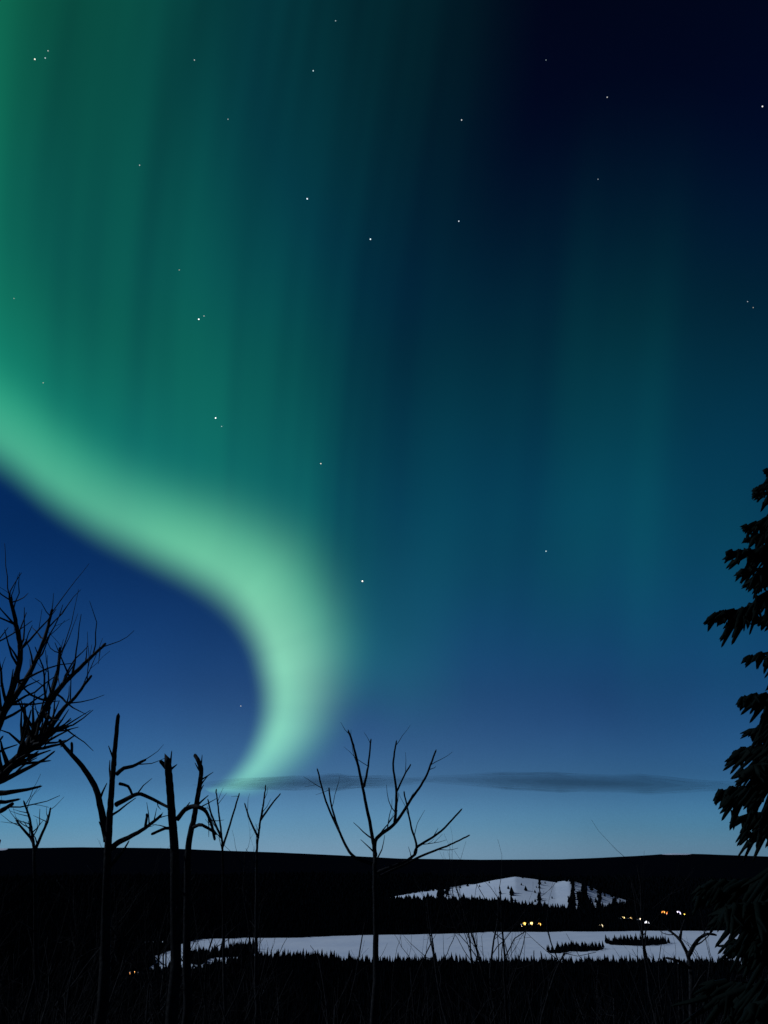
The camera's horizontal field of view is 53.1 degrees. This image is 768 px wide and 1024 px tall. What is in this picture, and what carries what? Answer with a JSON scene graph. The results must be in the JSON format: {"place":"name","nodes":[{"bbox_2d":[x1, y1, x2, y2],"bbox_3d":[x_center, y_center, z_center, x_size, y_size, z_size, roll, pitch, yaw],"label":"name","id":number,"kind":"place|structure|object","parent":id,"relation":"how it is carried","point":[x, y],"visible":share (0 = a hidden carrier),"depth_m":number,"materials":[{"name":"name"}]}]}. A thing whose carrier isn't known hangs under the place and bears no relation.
{"place":"outdoors","nodes":[
{"label":"outdoors","id":0,"kind":"place"},
{"bbox_2d":[0,847,767,988],"bbox_3d":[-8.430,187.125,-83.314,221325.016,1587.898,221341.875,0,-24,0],"label":"terrain","id":1,"kind":"structure","parent":0,"point":[58,861],"depth_m":5453.64,"materials":[{"name":"white snow"}]},
{"bbox_2d":[2,774,63,1023],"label":"birch","id":2,"kind":"object","parent":1,"relation":"on","point":[31,836],"visible":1,"depth_m":8.19,"materials":[{"name":"black plant"}]},
{"bbox_2d":[0,543,129,812],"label":"birch","id":3,"kind":"object","parent":1,"relation":"on","point":[36,736],"visible":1,"depth_m":5.67,"materials":[{"name":"black plant"}]},
{"bbox_2d":[58,713,167,1023],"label":"birch","id":4,"kind":"object","parent":1,"relation":"on","point":[106,822],"visible":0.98,"depth_m":7.81,"materials":[{"name":"black plant"}]},
{"bbox_2d":[151,751,221,1023],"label":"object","id":5,"kind":"object","parent":1,"relation":"on","point":[172,1005],"visible":0.99,"depth_m":6.89,"materials":[{"name":"black plant"}]},
{"bbox_2d":[180,754,216,1023],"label":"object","id":6,"kind":"object","parent":1,"relation":"on","point":[187,986],"visible":0.98,"depth_m":7.21,"materials":[{"name":"black plant"}]},
{"bbox_2d":[205,789,239,1023],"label":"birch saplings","id":7,"kind":"object","parent":1,"relation":"on","point":[222,843],"visible":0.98,"depth_m":9.67,"materials":[{"name":"black plant"}]},
{"bbox_2d":[244,784,280,1023],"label":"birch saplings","id":8,"kind":"object","parent":1,"relation":"on","point":[262,815],"visible":1,"depth_m":10.56,"materials":[{"name":"black plant"}]},
{"bbox_2d":[0,903,763,1023],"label":"birch thicket","id":9,"kind":"object","parent":1,"relation":"on","point":[206,1018],"visible":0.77,"depth_m":9.98,"materials":[{"name":"black plant"}]},
{"bbox_2d":[0,870,767,1023],"bbox_3d":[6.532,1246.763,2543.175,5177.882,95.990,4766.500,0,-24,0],"label":"forest trees","id":10,"kind":"object","parent":1,"relation":"on","point":[311,903],"visible":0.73,"depth_m":1581.29,"materials":[{"name":"black plant"}]},
{"bbox_2d":[0,796,767,1023],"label":"birch shrubs","id":11,"kind":"object","parent":1,"relation":"on","point":[506,986],"visible":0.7,"depth_m":15.64,"materials":[{"name":"black plant"}]},
{"bbox_2d":[303,723,469,1023],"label":"birch","id":12,"kind":"object","parent":1,"relation":"on","point":[375,986],"visible":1,"depth_m":9.21,"materials":[{"name":"black plant"}]},
{"bbox_2d":[649,917,716,1023],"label":"bare tree","id":13,"kind":"object","parent":1,"relation":"on","point":[692,987],"visible":0.95,"depth_m":7.38,"materials":[{"name":"black plant"}]},
{"bbox_2d":[672,468,767,1023],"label":"spruce","id":14,"kind":"object","parent":1,"relation":"on","point":[745,918],"visible":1,"depth_m":5.60,"materials":[{"name":"black plant"}]},
{"bbox_2d":[0,0,767,859],"label":"sky","id":15,"kind":"structure","parent":0,"point":[535,421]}
]}

